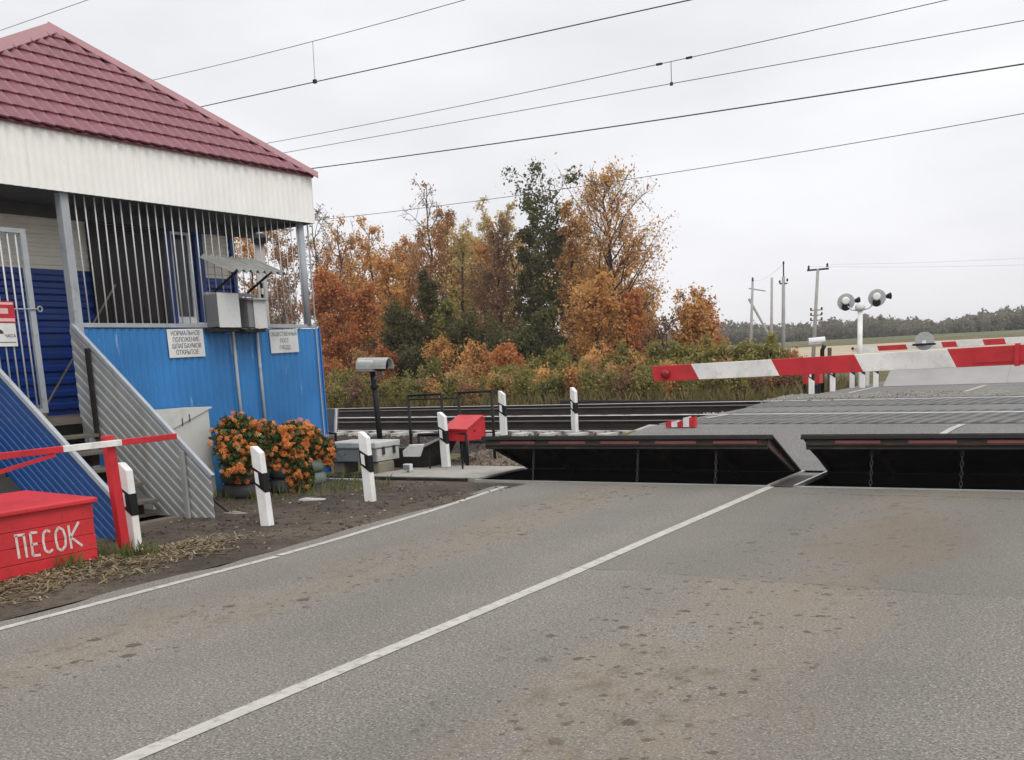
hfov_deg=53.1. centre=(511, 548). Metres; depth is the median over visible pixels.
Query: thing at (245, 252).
tree
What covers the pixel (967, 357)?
boom barrier
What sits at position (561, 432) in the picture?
sleeper
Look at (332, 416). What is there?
board on bracket
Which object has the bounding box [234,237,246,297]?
tree
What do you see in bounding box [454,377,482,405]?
weed clump
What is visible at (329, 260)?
tree
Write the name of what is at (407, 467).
lamp
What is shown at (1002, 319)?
wood
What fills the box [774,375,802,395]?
weed clump
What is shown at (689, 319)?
tree
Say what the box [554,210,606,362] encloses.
tree
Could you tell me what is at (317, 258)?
tree
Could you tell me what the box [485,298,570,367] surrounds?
bush
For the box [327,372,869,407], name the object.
tall grass
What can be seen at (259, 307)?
box door
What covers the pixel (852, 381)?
guide post
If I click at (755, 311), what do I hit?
utility pole
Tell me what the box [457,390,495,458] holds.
pipe railing
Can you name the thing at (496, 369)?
bush
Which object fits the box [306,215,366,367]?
tree
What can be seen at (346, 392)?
weed clump
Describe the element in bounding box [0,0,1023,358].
sky
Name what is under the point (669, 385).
weed clump
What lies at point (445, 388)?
weed clump
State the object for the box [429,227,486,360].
tree
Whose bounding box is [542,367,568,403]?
weed clump
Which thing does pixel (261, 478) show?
guide post
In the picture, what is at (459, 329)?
bush
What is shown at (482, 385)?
weed clump
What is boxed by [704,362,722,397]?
weed clump
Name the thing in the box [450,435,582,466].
ballast stones
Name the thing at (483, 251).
tree
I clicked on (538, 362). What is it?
bush
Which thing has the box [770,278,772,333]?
utility pole
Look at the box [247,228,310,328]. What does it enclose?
tree
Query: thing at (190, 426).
metal locker
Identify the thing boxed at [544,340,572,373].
bush
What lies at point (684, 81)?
contact wire
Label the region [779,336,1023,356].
field
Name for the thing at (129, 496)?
guide post
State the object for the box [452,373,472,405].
weed clump
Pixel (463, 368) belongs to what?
bush
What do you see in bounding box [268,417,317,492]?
flower planter
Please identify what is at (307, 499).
concrete fragment
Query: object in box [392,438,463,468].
point machine
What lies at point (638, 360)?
bush
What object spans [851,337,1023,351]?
boom barrier
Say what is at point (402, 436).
ballast stones
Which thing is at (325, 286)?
tree
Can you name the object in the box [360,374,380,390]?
weed clump
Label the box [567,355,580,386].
bush
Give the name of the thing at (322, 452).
flower planter
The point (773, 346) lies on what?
bush
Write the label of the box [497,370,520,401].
weed clump
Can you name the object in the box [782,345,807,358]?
bush
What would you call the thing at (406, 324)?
tree
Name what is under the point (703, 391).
weed clump
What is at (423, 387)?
weed clump
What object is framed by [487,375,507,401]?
weed clump
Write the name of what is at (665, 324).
bare shrub
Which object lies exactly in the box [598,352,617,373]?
bush
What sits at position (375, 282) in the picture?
tree
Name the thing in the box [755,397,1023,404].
crossing deck
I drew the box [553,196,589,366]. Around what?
tree
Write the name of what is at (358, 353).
bush
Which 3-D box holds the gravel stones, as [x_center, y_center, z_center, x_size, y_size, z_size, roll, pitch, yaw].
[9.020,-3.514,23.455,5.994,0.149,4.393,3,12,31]
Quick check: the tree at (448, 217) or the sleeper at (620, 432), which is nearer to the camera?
the sleeper at (620, 432)
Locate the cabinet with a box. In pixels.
[858,372,868,385]
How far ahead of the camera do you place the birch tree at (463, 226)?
54.01 m
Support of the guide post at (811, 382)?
on the gravel strip
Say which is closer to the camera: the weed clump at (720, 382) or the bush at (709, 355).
the weed clump at (720, 382)
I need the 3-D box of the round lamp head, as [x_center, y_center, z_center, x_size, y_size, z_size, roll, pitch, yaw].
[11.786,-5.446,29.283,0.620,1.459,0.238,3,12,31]
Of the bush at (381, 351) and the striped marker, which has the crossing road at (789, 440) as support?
the striped marker
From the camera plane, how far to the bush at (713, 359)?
32.30 m
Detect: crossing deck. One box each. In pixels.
[659,418,1023,424]
[697,412,1023,419]
[730,409,1023,413]
[746,401,1023,407]
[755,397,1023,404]
[798,395,1023,399]
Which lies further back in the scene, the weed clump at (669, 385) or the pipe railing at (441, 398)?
the weed clump at (669, 385)
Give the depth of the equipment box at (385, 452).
15.82 m
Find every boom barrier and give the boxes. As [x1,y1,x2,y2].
[652,343,1023,381]
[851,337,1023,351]
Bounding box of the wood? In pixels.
[504,305,1023,347]
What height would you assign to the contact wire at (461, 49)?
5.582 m
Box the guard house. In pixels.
[0,22,331,538]
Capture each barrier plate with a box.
[481,435,801,484]
[800,433,1023,489]
[883,365,1010,386]
[1006,365,1023,382]
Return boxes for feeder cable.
[312,63,1023,168]
[315,113,1023,220]
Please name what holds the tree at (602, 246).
on the ground at (838, 375)
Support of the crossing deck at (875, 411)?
on the crossing road at (789, 440)
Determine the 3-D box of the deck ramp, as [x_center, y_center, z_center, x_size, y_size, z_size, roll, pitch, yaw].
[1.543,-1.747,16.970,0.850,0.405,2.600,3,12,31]
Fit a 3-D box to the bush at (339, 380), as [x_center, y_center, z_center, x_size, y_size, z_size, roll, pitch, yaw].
[-6.469,-6.267,39.568,1.638,1.901,1.546,-8,12,-28]
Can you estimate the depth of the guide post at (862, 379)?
28.54 m
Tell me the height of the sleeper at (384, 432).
0.220 m
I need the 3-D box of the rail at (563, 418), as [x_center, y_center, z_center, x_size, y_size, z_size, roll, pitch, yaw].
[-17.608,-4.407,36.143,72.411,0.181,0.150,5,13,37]
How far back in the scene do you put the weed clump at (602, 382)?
33.22 m
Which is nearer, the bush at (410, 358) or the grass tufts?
the grass tufts
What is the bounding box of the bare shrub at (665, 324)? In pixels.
[641,307,681,360]
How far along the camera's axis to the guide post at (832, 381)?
27.21 m
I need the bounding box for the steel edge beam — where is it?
[326,475,467,481]
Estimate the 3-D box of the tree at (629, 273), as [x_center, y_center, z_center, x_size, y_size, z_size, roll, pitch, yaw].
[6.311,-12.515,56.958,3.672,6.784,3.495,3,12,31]
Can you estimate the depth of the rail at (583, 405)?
26.60 m
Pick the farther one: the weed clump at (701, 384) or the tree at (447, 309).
the tree at (447, 309)
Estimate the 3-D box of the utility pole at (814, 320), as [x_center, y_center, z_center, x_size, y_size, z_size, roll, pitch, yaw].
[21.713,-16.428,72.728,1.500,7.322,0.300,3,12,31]
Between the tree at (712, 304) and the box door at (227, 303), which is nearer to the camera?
the box door at (227, 303)
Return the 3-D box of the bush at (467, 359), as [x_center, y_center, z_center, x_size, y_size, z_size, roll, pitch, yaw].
[-1.584,-6.995,40.038,1.633,2.570,1.380,-5,11,-14]
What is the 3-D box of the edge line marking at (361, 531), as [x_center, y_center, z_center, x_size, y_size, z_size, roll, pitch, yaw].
[-1.063,-0.370,11.236,0.158,0.001,4.725,2,11,25]
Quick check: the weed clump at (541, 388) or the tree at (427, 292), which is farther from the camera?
the tree at (427, 292)
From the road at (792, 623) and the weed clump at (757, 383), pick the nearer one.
the road at (792, 623)
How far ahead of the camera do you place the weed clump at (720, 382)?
30.94 m
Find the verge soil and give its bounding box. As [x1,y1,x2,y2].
[0,480,523,620]
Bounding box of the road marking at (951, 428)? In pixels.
[939,424,964,433]
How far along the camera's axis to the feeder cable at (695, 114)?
26.56 m
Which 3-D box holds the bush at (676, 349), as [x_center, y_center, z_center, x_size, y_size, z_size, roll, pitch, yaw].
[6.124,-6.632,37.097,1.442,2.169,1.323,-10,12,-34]
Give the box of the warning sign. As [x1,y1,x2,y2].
[0,301,15,322]
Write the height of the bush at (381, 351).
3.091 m
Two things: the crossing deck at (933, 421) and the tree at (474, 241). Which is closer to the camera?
the crossing deck at (933, 421)
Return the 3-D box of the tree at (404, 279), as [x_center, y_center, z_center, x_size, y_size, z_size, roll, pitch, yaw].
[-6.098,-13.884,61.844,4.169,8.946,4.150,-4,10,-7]
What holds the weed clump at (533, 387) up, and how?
on the ground at (838, 375)
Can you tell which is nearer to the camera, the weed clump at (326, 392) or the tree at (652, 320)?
the weed clump at (326, 392)
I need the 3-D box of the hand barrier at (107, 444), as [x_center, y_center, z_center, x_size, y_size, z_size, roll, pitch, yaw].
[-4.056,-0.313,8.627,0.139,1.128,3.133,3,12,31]
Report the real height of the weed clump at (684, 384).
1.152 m
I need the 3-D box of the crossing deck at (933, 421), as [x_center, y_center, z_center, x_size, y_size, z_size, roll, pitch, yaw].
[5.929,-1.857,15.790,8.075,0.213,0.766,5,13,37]
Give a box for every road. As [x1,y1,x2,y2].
[0,481,1023,759]
[629,381,1023,474]
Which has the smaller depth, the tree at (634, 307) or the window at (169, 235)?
the window at (169, 235)
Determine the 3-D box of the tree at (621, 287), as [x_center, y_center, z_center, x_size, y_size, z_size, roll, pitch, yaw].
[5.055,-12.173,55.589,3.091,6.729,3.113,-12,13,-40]
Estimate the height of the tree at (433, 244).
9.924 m
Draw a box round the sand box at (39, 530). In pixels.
[0,490,97,582]
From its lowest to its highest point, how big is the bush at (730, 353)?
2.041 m
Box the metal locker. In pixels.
[135,407,216,509]
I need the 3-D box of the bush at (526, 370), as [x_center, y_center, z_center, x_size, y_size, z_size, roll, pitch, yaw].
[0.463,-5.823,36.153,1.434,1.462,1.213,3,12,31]
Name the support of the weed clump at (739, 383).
on the ground at (838, 375)
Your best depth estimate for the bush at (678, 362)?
32.70 m
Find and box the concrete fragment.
[298,497,324,501]
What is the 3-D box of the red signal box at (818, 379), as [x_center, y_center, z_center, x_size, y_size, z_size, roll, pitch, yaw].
[8.123,-4.412,27.628,0.450,0.780,0.400,3,12,31]
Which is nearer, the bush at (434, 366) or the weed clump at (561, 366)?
the weed clump at (561, 366)
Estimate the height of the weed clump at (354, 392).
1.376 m
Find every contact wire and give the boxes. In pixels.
[200,0,690,106]
[284,20,1023,152]
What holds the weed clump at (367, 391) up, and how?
on the ground at (838, 375)
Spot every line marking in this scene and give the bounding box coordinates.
[0,556,280,629]
[114,487,772,759]
[277,487,503,554]
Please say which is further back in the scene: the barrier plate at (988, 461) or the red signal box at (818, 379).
the red signal box at (818, 379)
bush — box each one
[322,355,349,384]
[325,363,363,401]
[348,347,377,383]
[371,330,402,384]
[393,339,424,382]
[415,354,443,384]
[418,330,462,383]
[443,306,508,370]
[443,362,482,403]
[451,338,490,382]
[472,348,493,389]
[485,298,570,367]
[485,339,531,381]
[486,362,519,380]
[509,363,538,395]
[526,353,549,378]
[529,361,561,402]
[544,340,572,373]
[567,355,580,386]
[575,336,614,373]
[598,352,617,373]
[602,360,633,389]
[609,338,640,377]
[625,346,652,376]
[631,360,665,381]
[641,339,671,369]
[663,352,697,392]
[664,335,698,363]
[681,341,709,363]
[698,333,726,362]
[712,335,740,361]
[712,355,734,362]
[730,338,768,360]
[751,341,775,359]
[761,330,790,358]
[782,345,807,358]
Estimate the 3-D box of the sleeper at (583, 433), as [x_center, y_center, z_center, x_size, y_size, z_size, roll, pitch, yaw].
[1.901,-2.278,20.390,0.257,0.220,2.597,5,13,37]
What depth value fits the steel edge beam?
14.72 m
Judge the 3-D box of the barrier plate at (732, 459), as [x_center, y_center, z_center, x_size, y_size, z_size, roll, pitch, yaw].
[1.668,-1.188,13.796,4.115,0.770,1.317,3,12,31]
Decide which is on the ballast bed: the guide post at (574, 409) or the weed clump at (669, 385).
the guide post at (574, 409)
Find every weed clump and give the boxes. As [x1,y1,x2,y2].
[324,378,331,407]
[325,378,348,407]
[331,382,351,407]
[344,375,371,407]
[354,374,372,406]
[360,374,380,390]
[377,376,393,405]
[387,372,417,406]
[396,368,415,403]
[401,376,427,406]
[413,373,440,405]
[422,374,447,406]
[433,372,465,405]
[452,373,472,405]
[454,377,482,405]
[471,371,490,405]
[485,370,500,398]
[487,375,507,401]
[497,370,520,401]
[507,372,533,402]
[528,373,537,400]
[529,377,559,404]
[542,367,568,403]
[549,354,576,394]
[558,361,583,399]
[574,357,603,399]
[586,356,607,396]
[601,366,630,399]
[611,367,640,399]
[625,368,657,399]
[631,368,663,399]
[657,381,669,398]
[660,358,685,399]
[666,380,699,399]
[683,363,708,397]
[699,379,710,397]
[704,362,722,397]
[711,360,732,398]
[721,359,752,399]
[745,376,771,400]
[759,376,777,392]
[771,376,779,392]
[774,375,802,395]
[793,375,803,390]
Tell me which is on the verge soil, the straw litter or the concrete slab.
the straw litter
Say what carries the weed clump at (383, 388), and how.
on the ground at (838, 375)
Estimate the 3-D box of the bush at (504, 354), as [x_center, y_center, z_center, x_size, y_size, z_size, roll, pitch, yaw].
[-0.181,-6.619,38.190,1.637,2.358,1.607,3,12,31]
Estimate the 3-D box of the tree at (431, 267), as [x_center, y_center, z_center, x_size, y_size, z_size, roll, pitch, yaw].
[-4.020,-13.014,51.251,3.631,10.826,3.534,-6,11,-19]
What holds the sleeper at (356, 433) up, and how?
on the ballast bed
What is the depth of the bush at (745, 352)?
34.38 m
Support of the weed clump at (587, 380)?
on the ground at (838, 375)
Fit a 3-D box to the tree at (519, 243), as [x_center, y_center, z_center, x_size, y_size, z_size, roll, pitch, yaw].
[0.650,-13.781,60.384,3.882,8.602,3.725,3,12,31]
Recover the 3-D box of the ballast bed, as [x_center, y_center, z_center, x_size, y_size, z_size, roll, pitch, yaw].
[-20.376,-4.786,40.465,64.239,0.180,10.588,5,13,37]
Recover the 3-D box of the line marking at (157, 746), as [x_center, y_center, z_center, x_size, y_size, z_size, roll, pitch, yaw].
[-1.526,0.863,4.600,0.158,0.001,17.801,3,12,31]
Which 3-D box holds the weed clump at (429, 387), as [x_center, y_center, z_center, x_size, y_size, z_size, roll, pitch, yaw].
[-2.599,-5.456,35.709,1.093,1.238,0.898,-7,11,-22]
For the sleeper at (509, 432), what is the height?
0.220 m
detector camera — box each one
[356,358,393,438]
[808,336,831,392]
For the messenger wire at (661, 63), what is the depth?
23.09 m
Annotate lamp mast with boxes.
[251,233,269,328]
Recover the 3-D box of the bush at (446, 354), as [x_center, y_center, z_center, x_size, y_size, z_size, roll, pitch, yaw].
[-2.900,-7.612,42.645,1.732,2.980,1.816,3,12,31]
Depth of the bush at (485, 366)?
39.73 m
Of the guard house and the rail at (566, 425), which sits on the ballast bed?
the rail at (566, 425)
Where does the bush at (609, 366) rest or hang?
on the ground at (838, 375)
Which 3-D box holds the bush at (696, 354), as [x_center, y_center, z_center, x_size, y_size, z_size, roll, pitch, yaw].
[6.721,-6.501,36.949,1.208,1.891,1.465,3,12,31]
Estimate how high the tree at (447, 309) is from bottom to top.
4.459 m
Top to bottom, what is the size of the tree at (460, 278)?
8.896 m
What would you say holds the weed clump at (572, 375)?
on the ground at (838, 375)
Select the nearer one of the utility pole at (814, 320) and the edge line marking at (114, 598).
the edge line marking at (114, 598)
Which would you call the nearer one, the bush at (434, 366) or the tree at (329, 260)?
the bush at (434, 366)
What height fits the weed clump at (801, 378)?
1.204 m
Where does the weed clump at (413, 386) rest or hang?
on the ground at (838, 375)
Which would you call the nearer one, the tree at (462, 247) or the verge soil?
the verge soil
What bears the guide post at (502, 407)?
on the ballast bed
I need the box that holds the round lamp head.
[912,332,935,349]
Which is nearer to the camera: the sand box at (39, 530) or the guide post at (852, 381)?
the sand box at (39, 530)
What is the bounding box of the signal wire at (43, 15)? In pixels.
[0,0,86,30]
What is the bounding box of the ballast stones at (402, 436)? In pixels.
[329,414,654,449]
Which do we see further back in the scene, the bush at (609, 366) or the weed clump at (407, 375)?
the weed clump at (407, 375)
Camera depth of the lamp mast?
21.01 m
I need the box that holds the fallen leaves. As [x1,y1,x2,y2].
[154,481,516,548]
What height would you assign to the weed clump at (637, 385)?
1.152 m
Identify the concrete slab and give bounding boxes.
[374,465,527,481]
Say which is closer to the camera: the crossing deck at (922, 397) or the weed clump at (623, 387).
the crossing deck at (922, 397)
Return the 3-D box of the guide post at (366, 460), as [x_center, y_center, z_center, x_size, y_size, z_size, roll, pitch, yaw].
[-1.768,-0.995,12.485,0.138,0.859,0.091,1,11,32]
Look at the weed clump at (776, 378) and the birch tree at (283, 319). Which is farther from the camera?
the birch tree at (283, 319)
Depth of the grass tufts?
9.44 m
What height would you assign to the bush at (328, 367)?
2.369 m
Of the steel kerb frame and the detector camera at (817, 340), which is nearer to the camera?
the steel kerb frame
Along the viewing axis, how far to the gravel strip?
23.29 m
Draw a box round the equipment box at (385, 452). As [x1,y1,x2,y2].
[331,439,399,473]
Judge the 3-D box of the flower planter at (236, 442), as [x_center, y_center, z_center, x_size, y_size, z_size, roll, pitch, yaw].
[-3.463,-1.268,13.570,0.832,1.157,1.164,3,12,31]
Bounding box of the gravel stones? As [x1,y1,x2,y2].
[760,389,1001,402]
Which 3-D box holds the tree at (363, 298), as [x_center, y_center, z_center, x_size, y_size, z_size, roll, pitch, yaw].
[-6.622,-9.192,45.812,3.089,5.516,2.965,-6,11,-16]
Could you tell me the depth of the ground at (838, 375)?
186.27 m
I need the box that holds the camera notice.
[0,323,17,346]
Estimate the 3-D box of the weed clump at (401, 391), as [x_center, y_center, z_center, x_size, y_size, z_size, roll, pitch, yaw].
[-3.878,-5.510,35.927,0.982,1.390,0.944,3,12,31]
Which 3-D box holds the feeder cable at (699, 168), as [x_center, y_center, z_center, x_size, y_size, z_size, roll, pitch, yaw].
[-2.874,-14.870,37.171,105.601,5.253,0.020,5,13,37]
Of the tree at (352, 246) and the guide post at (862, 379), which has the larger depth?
the tree at (352, 246)
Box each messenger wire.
[154,0,463,83]
[270,0,946,142]
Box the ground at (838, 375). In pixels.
[2,333,1023,620]
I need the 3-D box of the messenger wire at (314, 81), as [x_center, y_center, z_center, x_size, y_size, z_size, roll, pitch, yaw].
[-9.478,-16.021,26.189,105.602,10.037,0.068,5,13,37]
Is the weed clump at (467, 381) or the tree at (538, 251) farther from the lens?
the tree at (538, 251)
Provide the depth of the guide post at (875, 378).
28.64 m
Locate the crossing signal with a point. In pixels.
(847, 301)
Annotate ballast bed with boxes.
[329,435,566,452]
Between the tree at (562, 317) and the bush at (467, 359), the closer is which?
the bush at (467, 359)
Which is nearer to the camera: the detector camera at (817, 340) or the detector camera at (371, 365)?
the detector camera at (371, 365)
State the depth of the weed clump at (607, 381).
31.25 m
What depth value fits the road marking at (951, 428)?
14.42 m
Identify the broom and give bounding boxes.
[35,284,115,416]
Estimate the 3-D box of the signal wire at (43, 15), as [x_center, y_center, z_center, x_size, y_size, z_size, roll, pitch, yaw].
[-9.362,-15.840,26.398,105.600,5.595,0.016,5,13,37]
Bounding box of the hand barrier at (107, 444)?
[0,433,176,550]
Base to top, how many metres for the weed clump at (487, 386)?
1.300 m
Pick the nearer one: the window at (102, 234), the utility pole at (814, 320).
the window at (102, 234)
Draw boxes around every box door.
[216,293,240,327]
[252,298,267,327]
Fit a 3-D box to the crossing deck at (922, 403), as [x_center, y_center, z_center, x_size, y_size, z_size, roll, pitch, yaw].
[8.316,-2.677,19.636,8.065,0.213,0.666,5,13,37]
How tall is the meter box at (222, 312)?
2.160 m
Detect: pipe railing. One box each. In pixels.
[407,392,456,444]
[417,433,468,465]
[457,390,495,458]
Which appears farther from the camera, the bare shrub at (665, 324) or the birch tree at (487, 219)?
the birch tree at (487, 219)
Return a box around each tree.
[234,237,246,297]
[234,237,284,328]
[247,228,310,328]
[256,272,300,328]
[291,203,339,362]
[297,262,364,376]
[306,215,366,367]
[308,244,361,365]
[329,281,396,381]
[331,235,391,364]
[342,214,409,361]
[356,296,437,378]
[360,248,408,367]
[364,269,412,305]
[379,241,439,321]
[380,228,434,317]
[381,234,426,362]
[389,173,461,376]
[410,266,457,382]
[417,218,461,317]
[428,247,483,315]
[428,296,466,369]
[429,205,470,370]
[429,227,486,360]
[456,213,530,350]
[457,216,481,321]
[457,221,520,342]
[463,235,514,353]
[469,195,499,325]
[487,198,526,343]
[495,158,593,351]
[503,240,531,324]
[508,222,550,358]
[518,235,568,342]
[534,232,580,359]
[539,152,679,361]
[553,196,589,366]
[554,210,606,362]
[557,268,635,362]
[578,262,625,343]
[607,262,663,322]
[607,287,664,357]
[622,289,667,357]
[667,282,726,350]
[696,293,732,347]
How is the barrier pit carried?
on the ground at (838, 375)
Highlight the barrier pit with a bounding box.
[484,469,826,485]
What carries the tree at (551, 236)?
on the ground at (838, 375)
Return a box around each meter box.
[204,293,242,427]
[235,298,268,425]
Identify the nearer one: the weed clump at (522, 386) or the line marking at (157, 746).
the line marking at (157, 746)
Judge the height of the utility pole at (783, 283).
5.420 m
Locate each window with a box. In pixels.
[94,230,166,328]
[159,229,209,328]
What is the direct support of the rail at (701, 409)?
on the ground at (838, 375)
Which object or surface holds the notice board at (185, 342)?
attached to the guard house
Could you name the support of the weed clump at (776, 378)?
on the ground at (838, 375)
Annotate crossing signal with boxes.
[837,289,891,384]
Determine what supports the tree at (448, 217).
on the ground at (838, 375)
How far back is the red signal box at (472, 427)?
16.17 m
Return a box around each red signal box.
[447,415,486,462]
[803,374,822,393]
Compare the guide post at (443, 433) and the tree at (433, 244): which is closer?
the guide post at (443, 433)
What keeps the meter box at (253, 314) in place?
attached to the guard house
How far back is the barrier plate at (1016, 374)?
27.31 m
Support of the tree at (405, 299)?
on the ground at (838, 375)
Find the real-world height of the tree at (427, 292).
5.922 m
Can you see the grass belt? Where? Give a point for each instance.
(914, 336)
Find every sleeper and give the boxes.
[333,430,369,435]
[348,430,390,435]
[369,430,412,435]
[390,430,434,436]
[413,430,437,436]
[486,430,533,435]
[512,430,560,435]
[539,430,580,435]
[567,430,618,435]
[597,430,632,435]
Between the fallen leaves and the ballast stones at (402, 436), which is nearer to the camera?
the fallen leaves
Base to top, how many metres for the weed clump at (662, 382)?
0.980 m
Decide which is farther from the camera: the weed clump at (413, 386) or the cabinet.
the weed clump at (413, 386)
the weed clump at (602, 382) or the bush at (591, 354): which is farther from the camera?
the bush at (591, 354)
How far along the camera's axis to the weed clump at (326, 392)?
38.56 m
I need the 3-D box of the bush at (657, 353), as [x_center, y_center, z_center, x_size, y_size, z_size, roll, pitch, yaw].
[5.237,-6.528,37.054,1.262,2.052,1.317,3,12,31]
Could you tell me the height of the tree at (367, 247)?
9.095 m
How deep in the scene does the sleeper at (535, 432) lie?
20.51 m
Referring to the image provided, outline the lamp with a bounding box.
[403,464,412,471]
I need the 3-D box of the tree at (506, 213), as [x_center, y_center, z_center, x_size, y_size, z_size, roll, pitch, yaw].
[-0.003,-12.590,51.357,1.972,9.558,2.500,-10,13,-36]
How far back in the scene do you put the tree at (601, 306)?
40.04 m
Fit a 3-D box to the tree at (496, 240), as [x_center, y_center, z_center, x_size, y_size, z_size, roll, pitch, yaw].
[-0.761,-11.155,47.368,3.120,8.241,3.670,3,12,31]
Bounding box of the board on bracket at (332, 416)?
[327,408,338,441]
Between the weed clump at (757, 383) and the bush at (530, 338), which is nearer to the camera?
the weed clump at (757, 383)
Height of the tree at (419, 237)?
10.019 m
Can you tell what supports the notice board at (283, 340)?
attached to the guard house
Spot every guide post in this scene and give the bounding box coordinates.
[118,462,142,550]
[250,446,273,525]
[358,431,376,501]
[437,412,450,466]
[498,391,507,434]
[570,387,578,431]
[808,374,814,393]
[830,373,835,391]
[849,372,854,387]
[860,372,864,387]
[873,371,878,386]
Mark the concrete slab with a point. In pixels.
(471, 473)
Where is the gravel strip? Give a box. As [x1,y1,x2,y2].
[768,389,1023,400]
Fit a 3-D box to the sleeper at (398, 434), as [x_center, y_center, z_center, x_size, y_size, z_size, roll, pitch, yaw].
[-1.785,-2.606,23.199,0.257,0.220,2.597,5,13,37]
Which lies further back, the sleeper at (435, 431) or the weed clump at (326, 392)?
the weed clump at (326, 392)
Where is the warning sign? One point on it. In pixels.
(7, 313)
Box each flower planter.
[207,410,289,498]
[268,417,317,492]
[281,420,337,484]
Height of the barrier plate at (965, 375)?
0.541 m
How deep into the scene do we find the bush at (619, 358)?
36.78 m
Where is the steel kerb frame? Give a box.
[474,470,1023,491]
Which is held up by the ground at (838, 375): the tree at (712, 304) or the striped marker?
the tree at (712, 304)
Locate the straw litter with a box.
[0,531,257,607]
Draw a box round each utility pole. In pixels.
[748,277,773,342]
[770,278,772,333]
[779,261,787,352]
[807,263,828,356]
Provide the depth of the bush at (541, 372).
34.16 m
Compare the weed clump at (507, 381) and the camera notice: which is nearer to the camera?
the camera notice
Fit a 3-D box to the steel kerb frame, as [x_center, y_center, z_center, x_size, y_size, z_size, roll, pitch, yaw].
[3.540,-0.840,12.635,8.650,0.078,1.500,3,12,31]
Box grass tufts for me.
[52,470,391,569]
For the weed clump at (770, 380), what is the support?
on the ground at (838, 375)
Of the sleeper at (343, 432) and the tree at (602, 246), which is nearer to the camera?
the sleeper at (343, 432)
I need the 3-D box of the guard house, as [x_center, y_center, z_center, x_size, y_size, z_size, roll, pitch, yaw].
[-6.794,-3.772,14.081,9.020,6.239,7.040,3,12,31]
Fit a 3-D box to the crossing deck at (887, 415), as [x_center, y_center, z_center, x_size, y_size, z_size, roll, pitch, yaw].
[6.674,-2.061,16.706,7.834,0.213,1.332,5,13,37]
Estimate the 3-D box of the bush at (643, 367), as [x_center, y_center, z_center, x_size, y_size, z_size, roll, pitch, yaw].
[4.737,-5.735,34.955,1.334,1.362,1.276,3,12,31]
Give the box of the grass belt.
[666,329,1023,350]
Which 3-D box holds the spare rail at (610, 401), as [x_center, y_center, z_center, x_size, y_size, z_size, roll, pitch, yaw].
[3.769,-3.903,27.448,6.143,0.242,0.070,5,13,39]
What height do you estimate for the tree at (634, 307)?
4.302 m
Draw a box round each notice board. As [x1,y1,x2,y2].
[166,329,205,357]
[269,329,298,352]
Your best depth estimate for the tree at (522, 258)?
47.83 m
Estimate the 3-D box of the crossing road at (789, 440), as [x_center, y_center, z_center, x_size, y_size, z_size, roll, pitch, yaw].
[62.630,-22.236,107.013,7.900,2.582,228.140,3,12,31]
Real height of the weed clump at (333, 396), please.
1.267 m
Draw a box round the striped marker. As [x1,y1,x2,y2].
[666,416,696,426]
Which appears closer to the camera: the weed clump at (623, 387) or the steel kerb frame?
the steel kerb frame
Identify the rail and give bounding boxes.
[330,396,1023,410]
[338,401,987,416]
[338,411,1023,421]
[338,418,1018,429]
[560,400,758,403]
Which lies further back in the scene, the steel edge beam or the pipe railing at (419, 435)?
the pipe railing at (419, 435)

